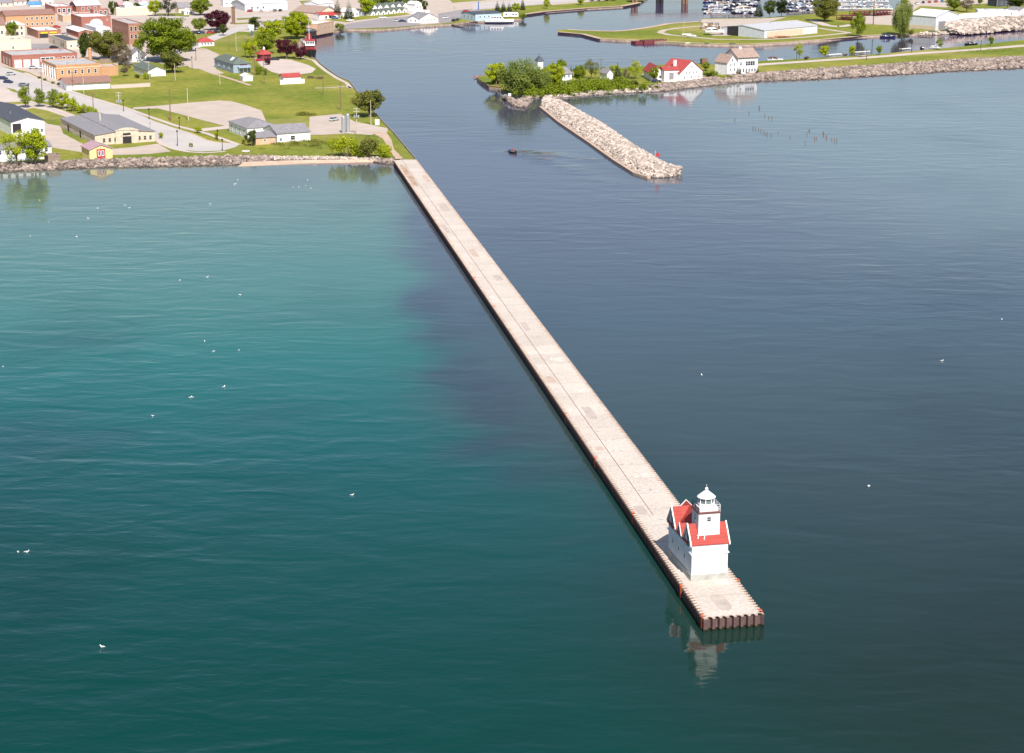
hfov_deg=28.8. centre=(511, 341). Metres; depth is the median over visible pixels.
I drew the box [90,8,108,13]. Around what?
red shop
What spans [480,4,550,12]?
lawn
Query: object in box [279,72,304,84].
restroom hut
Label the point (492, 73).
broadleaf tree
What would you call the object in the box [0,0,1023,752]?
water
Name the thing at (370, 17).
lawn
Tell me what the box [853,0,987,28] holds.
marina lot
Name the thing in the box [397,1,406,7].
motel cottage
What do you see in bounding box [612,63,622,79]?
conifer tree
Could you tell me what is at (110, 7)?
broadleaf tree
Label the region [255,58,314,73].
round lot
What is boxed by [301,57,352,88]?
waterfront path
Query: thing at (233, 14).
brick stack
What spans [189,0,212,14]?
broadleaf tree
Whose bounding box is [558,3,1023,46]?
island ground
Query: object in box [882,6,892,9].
stored boat
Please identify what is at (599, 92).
riprap shoreline
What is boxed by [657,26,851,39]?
island track
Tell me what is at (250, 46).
broadleaf tree
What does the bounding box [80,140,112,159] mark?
beach shed
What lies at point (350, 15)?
conifer tree
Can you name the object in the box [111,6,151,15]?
white block front
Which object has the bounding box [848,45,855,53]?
broadleaf tree
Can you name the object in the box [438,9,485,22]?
harbour lot
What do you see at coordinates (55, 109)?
lane
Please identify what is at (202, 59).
town pavement
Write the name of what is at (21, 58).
fire station
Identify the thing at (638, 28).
island back sand
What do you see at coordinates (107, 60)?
board fence
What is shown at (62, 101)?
broadleaf tree
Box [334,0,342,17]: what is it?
conifer tree
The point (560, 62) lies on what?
broadleaf tree
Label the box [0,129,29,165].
broadleaf tree
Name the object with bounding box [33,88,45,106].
broadleaf tree
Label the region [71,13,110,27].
brick hall
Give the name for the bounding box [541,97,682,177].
breakwater
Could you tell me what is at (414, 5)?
harbour house
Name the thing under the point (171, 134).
lakefront street
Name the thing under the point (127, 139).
garage door
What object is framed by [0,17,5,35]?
corner house
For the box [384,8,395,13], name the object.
motel cottage
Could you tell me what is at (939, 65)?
peninsula rubble
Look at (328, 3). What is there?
harbour house
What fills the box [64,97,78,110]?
shrub
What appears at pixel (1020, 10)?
corner lavender house
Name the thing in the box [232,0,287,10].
harbour warehouse
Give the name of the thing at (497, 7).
conifer tree
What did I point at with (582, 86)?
undergrowth
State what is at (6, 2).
town house
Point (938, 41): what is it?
broadleaf tree
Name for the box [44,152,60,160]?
deck screen
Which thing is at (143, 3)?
town house
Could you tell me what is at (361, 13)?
harbour house
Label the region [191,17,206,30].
broadleaf tree
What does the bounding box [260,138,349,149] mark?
weeds
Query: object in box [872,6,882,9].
stored boat
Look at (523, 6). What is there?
conifer tree
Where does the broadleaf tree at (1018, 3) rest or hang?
on the island ground at (873, 30)
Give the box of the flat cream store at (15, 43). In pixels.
[0,36,30,52]
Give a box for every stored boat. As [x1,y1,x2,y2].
[704,27,723,32]
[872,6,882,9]
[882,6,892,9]
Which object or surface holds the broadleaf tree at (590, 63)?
on the peninsula ground at (487, 80)
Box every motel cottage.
[366,10,375,15]
[370,9,380,14]
[375,9,385,14]
[377,3,388,7]
[379,8,390,13]
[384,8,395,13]
[390,2,401,6]
[390,7,401,12]
[396,6,406,12]
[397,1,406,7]
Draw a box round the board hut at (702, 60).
[700,58,706,64]
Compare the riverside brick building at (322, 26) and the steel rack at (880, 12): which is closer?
the riverside brick building at (322, 26)
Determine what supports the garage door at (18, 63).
in the fire station
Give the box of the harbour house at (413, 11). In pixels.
[407,10,428,13]
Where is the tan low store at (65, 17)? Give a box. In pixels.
[58,13,76,21]
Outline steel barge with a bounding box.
[631,38,666,43]
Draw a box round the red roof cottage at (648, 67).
[643,62,661,79]
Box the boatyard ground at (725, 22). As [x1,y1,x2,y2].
[701,17,784,35]
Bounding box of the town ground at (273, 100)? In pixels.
[0,0,645,162]
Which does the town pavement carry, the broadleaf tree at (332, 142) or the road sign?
the road sign
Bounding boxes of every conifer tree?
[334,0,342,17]
[343,1,353,18]
[495,3,499,11]
[500,2,506,11]
[520,0,525,9]
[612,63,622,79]
[753,1,763,16]
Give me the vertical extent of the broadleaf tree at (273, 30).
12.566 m
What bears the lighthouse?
on the pier
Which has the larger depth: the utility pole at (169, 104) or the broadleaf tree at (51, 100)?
the broadleaf tree at (51, 100)
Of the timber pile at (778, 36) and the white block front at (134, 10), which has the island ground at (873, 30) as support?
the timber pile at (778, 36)
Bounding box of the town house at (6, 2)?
[0,0,12,6]
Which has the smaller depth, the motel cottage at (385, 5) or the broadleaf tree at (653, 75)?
the broadleaf tree at (653, 75)
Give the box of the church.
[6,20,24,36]
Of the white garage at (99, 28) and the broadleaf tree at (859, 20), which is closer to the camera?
the broadleaf tree at (859, 20)
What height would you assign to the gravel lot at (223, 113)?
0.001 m
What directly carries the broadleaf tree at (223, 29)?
on the lawn at (237, 34)
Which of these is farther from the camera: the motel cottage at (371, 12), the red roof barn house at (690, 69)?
the motel cottage at (371, 12)
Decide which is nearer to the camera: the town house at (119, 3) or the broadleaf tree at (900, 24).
the broadleaf tree at (900, 24)
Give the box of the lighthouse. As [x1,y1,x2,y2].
[666,486,730,580]
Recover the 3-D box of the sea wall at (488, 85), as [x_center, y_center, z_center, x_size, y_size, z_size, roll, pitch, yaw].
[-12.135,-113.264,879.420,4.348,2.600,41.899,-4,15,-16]
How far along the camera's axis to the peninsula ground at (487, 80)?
968.41 m
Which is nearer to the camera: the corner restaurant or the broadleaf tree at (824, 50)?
the broadleaf tree at (824, 50)
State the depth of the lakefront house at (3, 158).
664.17 m
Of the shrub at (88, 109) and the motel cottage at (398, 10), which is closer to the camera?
the shrub at (88, 109)
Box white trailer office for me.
[975,8,1017,15]
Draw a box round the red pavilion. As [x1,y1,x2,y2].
[255,47,271,58]
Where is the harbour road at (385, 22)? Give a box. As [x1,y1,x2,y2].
[344,16,420,28]
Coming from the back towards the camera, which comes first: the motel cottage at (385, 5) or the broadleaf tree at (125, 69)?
the motel cottage at (385, 5)
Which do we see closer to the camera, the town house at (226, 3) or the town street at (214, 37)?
the town street at (214, 37)
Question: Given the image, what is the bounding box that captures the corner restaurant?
[27,26,60,37]
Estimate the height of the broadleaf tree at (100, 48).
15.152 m
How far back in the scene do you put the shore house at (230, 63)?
918.46 m
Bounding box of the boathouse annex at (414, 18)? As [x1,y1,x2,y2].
[408,14,419,22]
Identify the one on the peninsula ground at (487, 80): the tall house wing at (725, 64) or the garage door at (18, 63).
the tall house wing at (725, 64)
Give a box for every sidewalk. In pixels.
[24,73,240,144]
[155,137,225,152]
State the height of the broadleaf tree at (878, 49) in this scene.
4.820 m
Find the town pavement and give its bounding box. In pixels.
[0,0,603,85]
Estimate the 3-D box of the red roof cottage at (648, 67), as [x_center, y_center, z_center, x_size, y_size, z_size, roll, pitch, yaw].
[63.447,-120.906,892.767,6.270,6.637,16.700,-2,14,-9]
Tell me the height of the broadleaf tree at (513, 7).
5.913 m
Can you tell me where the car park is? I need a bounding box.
[32,44,69,49]
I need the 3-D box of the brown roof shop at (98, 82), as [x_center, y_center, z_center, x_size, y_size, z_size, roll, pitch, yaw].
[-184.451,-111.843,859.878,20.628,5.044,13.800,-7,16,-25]
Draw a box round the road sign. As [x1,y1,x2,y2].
[249,25,253,35]
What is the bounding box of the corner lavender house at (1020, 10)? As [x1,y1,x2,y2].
[1007,6,1023,15]
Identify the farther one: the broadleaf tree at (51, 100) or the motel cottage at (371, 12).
the motel cottage at (371, 12)
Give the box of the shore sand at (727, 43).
[563,32,919,43]
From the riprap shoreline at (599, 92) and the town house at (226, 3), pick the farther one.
the town house at (226, 3)
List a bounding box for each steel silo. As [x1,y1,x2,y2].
[341,116,345,132]
[346,113,349,131]
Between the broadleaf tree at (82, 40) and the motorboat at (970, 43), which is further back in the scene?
the motorboat at (970, 43)
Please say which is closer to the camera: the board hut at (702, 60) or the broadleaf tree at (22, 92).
the broadleaf tree at (22, 92)
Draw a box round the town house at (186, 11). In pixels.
[181,8,194,14]
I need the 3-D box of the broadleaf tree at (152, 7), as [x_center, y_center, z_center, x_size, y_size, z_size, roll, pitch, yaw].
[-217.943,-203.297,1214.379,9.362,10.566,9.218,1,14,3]
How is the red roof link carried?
on the peninsula ground at (487, 80)
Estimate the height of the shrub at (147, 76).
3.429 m
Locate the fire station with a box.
[1,48,76,67]
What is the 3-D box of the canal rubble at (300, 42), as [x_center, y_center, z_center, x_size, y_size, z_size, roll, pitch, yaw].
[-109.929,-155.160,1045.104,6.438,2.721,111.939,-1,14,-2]
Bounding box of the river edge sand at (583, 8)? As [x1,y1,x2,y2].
[525,2,641,13]
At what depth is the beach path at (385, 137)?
708.24 m
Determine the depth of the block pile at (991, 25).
1123.41 m
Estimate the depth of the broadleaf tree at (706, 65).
923.11 m
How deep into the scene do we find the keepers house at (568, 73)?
871.13 m
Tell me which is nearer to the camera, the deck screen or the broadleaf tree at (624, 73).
the deck screen
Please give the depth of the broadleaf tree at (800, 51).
974.93 m
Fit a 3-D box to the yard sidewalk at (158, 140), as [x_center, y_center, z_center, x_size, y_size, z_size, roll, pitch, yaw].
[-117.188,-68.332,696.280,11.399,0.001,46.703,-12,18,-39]
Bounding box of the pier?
[394,160,763,631]
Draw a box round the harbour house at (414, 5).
[407,0,421,9]
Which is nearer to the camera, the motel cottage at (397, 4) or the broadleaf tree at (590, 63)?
the broadleaf tree at (590, 63)
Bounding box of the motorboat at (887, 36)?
[880,34,895,37]
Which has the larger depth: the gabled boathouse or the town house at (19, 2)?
the town house at (19, 2)
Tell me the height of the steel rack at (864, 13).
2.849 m
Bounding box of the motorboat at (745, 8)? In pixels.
[734,6,755,11]
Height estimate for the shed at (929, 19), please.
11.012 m
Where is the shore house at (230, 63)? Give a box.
[213,54,251,72]
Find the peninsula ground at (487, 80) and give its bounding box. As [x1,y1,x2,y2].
[477,40,1023,97]
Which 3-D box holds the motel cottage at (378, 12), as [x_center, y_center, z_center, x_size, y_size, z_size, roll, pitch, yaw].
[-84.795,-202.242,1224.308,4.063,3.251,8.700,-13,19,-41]
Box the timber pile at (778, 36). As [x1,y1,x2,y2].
[767,35,789,37]
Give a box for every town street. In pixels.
[25,3,77,37]
[111,13,288,18]
[134,16,286,62]
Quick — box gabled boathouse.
[409,11,437,22]
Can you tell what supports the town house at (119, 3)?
on the town pavement
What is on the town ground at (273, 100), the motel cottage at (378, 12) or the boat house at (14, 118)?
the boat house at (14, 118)
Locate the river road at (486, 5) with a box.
[473,0,586,9]
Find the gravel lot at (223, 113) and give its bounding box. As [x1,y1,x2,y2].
[133,101,265,126]
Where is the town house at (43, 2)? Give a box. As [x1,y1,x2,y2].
[39,0,53,4]
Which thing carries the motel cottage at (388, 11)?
on the town pavement
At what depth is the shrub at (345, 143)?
670.56 m
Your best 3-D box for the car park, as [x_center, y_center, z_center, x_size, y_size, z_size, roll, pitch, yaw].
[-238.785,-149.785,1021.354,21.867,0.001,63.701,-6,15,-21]
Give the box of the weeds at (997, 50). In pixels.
[969,47,1016,52]
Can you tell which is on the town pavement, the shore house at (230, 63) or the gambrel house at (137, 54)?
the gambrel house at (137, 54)
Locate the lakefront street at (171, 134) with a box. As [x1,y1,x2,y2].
[0,66,237,150]
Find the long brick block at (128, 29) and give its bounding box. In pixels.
[112,18,142,44]
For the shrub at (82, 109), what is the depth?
779.38 m
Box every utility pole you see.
[166,89,170,120]
[353,107,359,133]
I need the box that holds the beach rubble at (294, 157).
[270,155,377,159]
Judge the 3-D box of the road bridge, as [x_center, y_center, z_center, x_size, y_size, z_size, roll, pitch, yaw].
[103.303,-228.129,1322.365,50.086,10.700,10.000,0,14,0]
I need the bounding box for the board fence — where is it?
[100,58,127,62]
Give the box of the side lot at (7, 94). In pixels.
[0,85,73,116]
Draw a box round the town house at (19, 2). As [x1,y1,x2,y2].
[12,0,26,4]
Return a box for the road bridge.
[631,0,687,3]
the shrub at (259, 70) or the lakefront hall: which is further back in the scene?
the shrub at (259, 70)
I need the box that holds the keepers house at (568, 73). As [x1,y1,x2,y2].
[547,66,572,82]
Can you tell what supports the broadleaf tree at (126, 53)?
on the lawn at (97, 60)
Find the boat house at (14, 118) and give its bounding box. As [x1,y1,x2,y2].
[0,102,44,135]
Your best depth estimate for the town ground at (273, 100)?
824.91 m
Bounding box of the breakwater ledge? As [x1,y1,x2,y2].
[539,106,650,178]
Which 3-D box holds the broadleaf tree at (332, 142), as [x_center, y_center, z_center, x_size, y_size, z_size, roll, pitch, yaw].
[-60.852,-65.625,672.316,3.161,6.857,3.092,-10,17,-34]
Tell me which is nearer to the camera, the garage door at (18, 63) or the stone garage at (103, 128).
the stone garage at (103, 128)
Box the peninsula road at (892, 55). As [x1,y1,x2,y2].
[758,45,1023,65]
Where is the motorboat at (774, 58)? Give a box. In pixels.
[767,57,782,60]
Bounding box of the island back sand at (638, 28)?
[566,21,700,30]
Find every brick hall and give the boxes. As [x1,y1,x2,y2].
[42,58,100,78]
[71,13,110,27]
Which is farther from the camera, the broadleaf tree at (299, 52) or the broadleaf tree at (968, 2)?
the broadleaf tree at (968, 2)
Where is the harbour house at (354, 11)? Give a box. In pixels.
[340,8,359,16]
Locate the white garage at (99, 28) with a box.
[84,23,109,33]
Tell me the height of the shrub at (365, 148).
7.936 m
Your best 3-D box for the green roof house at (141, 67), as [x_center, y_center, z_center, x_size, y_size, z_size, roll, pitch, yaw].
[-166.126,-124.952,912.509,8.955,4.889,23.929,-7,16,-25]
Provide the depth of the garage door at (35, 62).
941.63 m
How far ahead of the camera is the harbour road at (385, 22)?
1165.13 m
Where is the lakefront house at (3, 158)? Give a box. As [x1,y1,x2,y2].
[0,140,51,161]
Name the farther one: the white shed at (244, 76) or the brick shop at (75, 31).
the brick shop at (75, 31)
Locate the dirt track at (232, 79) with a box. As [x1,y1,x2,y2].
[213,73,250,84]
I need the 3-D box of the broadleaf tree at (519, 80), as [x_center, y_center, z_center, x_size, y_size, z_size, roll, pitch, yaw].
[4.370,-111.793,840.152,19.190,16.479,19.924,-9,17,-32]
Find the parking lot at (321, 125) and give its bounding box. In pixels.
[309,114,387,134]
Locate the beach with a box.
[239,159,377,165]
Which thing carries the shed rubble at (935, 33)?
on the island ground at (873, 30)
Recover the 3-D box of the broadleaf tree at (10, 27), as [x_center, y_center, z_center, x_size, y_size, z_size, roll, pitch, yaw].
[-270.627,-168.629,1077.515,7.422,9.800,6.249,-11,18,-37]
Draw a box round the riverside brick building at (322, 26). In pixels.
[299,19,333,34]
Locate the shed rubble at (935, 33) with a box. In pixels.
[919,30,952,34]
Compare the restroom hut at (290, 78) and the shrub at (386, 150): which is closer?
the shrub at (386, 150)
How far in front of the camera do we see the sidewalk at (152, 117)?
784.48 m
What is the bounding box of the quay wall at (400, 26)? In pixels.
[366,22,456,28]
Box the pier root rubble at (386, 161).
[373,157,393,164]
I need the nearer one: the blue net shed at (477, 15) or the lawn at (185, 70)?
the lawn at (185, 70)
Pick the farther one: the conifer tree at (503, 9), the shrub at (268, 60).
the conifer tree at (503, 9)
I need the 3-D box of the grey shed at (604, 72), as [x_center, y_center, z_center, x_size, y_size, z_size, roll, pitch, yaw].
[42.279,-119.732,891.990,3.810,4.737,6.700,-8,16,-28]
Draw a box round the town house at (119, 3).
[116,1,124,6]
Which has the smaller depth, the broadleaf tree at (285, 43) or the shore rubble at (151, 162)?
the shore rubble at (151, 162)
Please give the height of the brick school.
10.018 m
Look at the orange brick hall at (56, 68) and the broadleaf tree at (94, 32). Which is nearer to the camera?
the orange brick hall at (56, 68)
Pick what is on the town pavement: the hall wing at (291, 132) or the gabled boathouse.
the gabled boathouse
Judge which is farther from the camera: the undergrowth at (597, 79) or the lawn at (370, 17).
the lawn at (370, 17)
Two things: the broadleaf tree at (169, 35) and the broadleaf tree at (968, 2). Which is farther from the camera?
the broadleaf tree at (968, 2)
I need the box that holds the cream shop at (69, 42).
[48,34,79,48]
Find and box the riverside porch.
[301,28,316,35]
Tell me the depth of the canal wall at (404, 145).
775.31 m
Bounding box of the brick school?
[0,9,54,27]
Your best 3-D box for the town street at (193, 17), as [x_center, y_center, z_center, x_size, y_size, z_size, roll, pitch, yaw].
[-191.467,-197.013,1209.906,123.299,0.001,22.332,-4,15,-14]
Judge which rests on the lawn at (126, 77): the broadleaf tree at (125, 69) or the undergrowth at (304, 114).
the broadleaf tree at (125, 69)
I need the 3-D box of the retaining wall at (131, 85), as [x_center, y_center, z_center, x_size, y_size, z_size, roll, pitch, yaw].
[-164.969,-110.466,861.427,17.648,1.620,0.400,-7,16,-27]
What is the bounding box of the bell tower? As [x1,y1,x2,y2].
[534,55,543,69]
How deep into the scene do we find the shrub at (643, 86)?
846.32 m
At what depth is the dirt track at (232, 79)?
890.35 m
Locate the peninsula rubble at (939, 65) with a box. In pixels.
[649,55,1023,91]
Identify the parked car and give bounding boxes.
[329,117,338,120]
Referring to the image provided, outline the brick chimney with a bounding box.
[88,47,91,59]
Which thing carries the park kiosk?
on the town ground at (273, 100)
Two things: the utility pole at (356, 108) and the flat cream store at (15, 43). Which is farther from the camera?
the flat cream store at (15, 43)
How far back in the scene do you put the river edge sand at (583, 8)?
1273.56 m
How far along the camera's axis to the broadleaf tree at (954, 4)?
1248.77 m
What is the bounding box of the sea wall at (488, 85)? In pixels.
[477,77,500,87]
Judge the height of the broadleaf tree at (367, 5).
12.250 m
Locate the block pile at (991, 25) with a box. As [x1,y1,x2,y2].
[944,15,1023,34]
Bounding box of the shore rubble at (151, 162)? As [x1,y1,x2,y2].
[0,153,275,172]
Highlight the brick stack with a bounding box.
[231,7,234,23]
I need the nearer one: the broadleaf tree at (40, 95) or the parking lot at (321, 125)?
the parking lot at (321, 125)
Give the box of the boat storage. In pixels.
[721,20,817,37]
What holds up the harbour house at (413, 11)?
on the town pavement
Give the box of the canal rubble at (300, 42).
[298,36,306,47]
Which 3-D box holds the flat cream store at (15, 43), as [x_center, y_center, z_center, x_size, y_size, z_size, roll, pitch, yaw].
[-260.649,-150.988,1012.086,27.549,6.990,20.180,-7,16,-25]
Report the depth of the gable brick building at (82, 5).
1247.14 m
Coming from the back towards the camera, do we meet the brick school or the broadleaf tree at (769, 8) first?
the broadleaf tree at (769, 8)
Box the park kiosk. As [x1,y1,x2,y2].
[195,37,214,45]
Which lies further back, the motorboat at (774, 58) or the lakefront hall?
the motorboat at (774, 58)
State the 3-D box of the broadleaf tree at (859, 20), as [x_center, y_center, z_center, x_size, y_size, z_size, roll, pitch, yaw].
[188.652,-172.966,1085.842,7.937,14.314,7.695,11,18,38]
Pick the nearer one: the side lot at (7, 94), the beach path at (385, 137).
the beach path at (385, 137)
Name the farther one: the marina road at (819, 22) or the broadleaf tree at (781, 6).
the broadleaf tree at (781, 6)
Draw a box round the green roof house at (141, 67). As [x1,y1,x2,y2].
[133,61,165,75]
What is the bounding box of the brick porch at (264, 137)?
[250,131,276,144]
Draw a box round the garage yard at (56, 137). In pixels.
[16,122,170,154]
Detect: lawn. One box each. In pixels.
[6,101,24,103]
[95,59,118,63]
[115,72,150,82]
[151,71,188,80]
[156,13,188,16]
[178,66,194,74]
[195,32,252,38]
[309,12,408,21]
[450,0,480,2]
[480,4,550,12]
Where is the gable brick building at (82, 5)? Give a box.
[69,0,100,11]
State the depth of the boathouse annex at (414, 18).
1169.23 m
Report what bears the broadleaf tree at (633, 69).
on the peninsula ground at (487, 80)
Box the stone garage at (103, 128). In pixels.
[60,111,155,144]
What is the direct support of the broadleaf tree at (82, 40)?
on the town pavement
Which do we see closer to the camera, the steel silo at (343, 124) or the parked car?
the steel silo at (343, 124)
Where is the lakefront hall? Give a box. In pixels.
[228,117,273,136]
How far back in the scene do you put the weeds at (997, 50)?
1012.80 m
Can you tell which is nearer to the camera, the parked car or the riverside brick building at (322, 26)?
the parked car
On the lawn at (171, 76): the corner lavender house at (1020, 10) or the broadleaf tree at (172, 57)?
the broadleaf tree at (172, 57)
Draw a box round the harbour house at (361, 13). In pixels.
[356,8,365,15]
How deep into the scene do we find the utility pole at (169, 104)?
757.04 m
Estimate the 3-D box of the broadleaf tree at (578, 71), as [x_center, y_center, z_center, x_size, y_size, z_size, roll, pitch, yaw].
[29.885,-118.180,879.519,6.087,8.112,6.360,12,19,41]
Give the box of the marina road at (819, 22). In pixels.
[808,20,849,26]
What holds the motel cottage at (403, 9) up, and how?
on the town pavement
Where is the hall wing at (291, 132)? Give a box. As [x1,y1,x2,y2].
[263,123,310,141]
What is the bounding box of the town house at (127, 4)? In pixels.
[122,1,132,6]
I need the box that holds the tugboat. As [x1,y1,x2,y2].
[302,34,316,57]
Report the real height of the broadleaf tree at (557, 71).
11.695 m
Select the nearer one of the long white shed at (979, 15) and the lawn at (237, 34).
the lawn at (237, 34)
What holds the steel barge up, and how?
on the water
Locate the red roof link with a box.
[659,66,679,81]
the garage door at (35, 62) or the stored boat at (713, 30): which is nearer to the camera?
the garage door at (35, 62)
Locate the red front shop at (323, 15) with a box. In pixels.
[314,11,340,19]
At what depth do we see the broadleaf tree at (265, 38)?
995.53 m
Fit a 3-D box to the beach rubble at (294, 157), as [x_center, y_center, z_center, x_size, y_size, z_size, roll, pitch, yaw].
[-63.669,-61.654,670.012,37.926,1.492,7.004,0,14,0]
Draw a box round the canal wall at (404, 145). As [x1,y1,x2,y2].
[311,57,415,159]
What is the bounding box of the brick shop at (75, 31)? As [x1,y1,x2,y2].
[66,25,92,37]
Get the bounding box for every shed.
[26,1,41,6]
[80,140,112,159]
[239,72,252,80]
[461,10,501,20]
[599,68,613,79]
[909,8,959,30]
[959,11,1008,19]
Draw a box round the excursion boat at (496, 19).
[485,16,513,22]
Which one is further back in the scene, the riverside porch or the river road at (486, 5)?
the river road at (486, 5)
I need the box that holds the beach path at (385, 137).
[372,132,402,158]
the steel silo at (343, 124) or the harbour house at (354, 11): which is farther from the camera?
the harbour house at (354, 11)
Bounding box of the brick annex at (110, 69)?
[100,63,117,75]
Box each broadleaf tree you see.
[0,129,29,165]
[5,20,18,35]
[17,85,31,107]
[20,127,47,165]
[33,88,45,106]
[46,88,59,107]
[55,92,68,107]
[77,30,91,57]
[86,29,125,57]
[88,30,102,42]
[108,1,116,14]
[109,43,131,61]
[122,61,130,72]
[132,39,144,49]
[137,16,193,60]
[147,0,161,15]
[158,0,176,15]
[159,50,184,72]
[182,31,197,51]
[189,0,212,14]
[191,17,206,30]
[204,9,230,29]
[219,24,227,35]
[241,39,257,57]
[244,129,255,145]
[248,17,261,29]
[255,33,275,49]
[257,19,284,35]
[275,38,298,58]
[281,11,312,38]
[294,47,306,58]
[327,137,335,155]
[349,89,385,116]
[357,0,376,11]
[422,0,427,9]
[483,62,504,84]
[495,57,542,94]
[511,3,520,9]
[526,65,551,90]
[542,62,565,84]
[543,0,549,8]
[556,59,566,66]
[572,65,585,79]
[584,60,598,77]
[621,69,629,77]
[627,60,641,78]
[648,66,658,78]
[701,61,709,70]
[763,0,775,17]
[776,0,787,16]
[793,43,803,55]
[811,0,840,21]
[819,45,830,57]
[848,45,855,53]
[850,11,865,35]
[876,45,882,52]
[892,0,912,36]
[936,37,943,46]
[944,0,963,10]
[960,0,974,11]
[988,36,993,43]
[1007,0,1023,6]
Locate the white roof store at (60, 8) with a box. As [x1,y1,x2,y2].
[45,3,71,13]
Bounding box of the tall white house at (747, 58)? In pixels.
[725,47,759,73]
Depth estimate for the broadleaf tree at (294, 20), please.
1068.93 m
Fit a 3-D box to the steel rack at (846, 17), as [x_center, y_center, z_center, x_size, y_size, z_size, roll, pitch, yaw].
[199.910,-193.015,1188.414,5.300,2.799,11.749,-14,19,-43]
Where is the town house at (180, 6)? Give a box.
[175,2,190,12]
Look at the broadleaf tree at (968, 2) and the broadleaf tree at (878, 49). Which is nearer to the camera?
the broadleaf tree at (878, 49)
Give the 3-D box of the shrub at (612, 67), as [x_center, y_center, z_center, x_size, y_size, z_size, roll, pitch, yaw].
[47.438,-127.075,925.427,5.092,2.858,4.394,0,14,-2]
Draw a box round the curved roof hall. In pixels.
[293,4,335,16]
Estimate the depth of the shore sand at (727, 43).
1070.38 m
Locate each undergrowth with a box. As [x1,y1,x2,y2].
[295,112,316,115]
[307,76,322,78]
[497,75,659,97]
[562,77,632,85]
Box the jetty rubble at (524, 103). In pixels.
[502,94,533,108]
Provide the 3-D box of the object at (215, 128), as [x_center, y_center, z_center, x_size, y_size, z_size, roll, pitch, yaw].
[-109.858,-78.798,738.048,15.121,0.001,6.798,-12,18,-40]
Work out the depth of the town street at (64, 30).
1127.75 m
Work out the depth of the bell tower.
882.03 m
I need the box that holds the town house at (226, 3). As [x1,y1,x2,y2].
[220,0,232,6]
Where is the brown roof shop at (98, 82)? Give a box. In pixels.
[57,75,112,89]
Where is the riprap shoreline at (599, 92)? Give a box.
[543,86,654,98]
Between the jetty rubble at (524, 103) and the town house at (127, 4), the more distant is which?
the town house at (127, 4)
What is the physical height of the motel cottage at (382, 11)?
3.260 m
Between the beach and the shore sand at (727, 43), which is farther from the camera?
the shore sand at (727, 43)
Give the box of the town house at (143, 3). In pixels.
[139,0,148,5]
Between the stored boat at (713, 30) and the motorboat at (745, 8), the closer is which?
the stored boat at (713, 30)
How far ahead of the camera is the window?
284.11 m
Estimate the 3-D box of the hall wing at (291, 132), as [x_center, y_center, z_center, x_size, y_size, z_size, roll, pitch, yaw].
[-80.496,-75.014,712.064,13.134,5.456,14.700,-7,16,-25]
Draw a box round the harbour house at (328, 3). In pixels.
[304,0,334,7]
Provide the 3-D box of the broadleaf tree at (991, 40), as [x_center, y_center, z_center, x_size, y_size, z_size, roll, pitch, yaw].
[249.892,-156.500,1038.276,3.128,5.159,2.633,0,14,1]
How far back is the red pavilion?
968.71 m
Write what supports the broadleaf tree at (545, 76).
on the peninsula ground at (487, 80)
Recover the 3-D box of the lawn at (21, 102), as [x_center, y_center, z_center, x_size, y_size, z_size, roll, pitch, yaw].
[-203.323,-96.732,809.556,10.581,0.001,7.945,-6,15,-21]
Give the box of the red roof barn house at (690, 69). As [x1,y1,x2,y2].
[664,58,702,80]
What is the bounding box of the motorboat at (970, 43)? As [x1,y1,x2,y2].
[964,41,977,44]
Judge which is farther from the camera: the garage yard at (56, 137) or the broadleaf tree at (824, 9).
the broadleaf tree at (824, 9)
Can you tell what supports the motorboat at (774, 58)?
on the water
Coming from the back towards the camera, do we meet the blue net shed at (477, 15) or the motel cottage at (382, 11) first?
the motel cottage at (382, 11)
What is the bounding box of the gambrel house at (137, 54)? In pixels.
[128,47,146,60]
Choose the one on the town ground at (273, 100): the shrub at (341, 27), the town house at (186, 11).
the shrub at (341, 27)
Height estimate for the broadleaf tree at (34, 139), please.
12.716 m
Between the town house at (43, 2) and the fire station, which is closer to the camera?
the fire station
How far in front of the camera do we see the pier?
362.97 m
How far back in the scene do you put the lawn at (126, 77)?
894.07 m
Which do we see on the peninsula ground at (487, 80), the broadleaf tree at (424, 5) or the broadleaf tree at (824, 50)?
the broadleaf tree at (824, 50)
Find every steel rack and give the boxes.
[836,14,854,19]
[849,11,874,15]
[870,10,893,15]
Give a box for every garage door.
[14,60,21,67]
[23,59,30,66]
[32,59,38,65]
[123,136,131,143]
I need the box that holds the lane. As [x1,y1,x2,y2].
[10,90,74,115]
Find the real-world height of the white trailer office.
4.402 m
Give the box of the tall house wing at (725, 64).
[714,53,737,74]
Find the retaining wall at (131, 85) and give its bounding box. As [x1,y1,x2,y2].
[111,83,149,88]
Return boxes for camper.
[503,12,517,17]
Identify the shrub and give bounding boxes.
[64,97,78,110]
[76,102,86,112]
[86,106,93,111]
[143,72,150,78]
[255,64,262,74]
[264,58,270,64]
[333,136,358,156]
[334,23,344,29]
[349,144,366,156]
[358,135,378,156]
[374,143,392,157]
[609,64,618,70]
[638,83,645,90]
[710,70,717,76]
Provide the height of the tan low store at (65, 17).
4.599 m
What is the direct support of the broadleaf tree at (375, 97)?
on the town ground at (273, 100)
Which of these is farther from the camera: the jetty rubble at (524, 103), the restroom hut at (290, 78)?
the restroom hut at (290, 78)
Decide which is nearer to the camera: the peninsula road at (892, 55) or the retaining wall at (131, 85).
the retaining wall at (131, 85)
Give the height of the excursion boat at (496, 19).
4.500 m

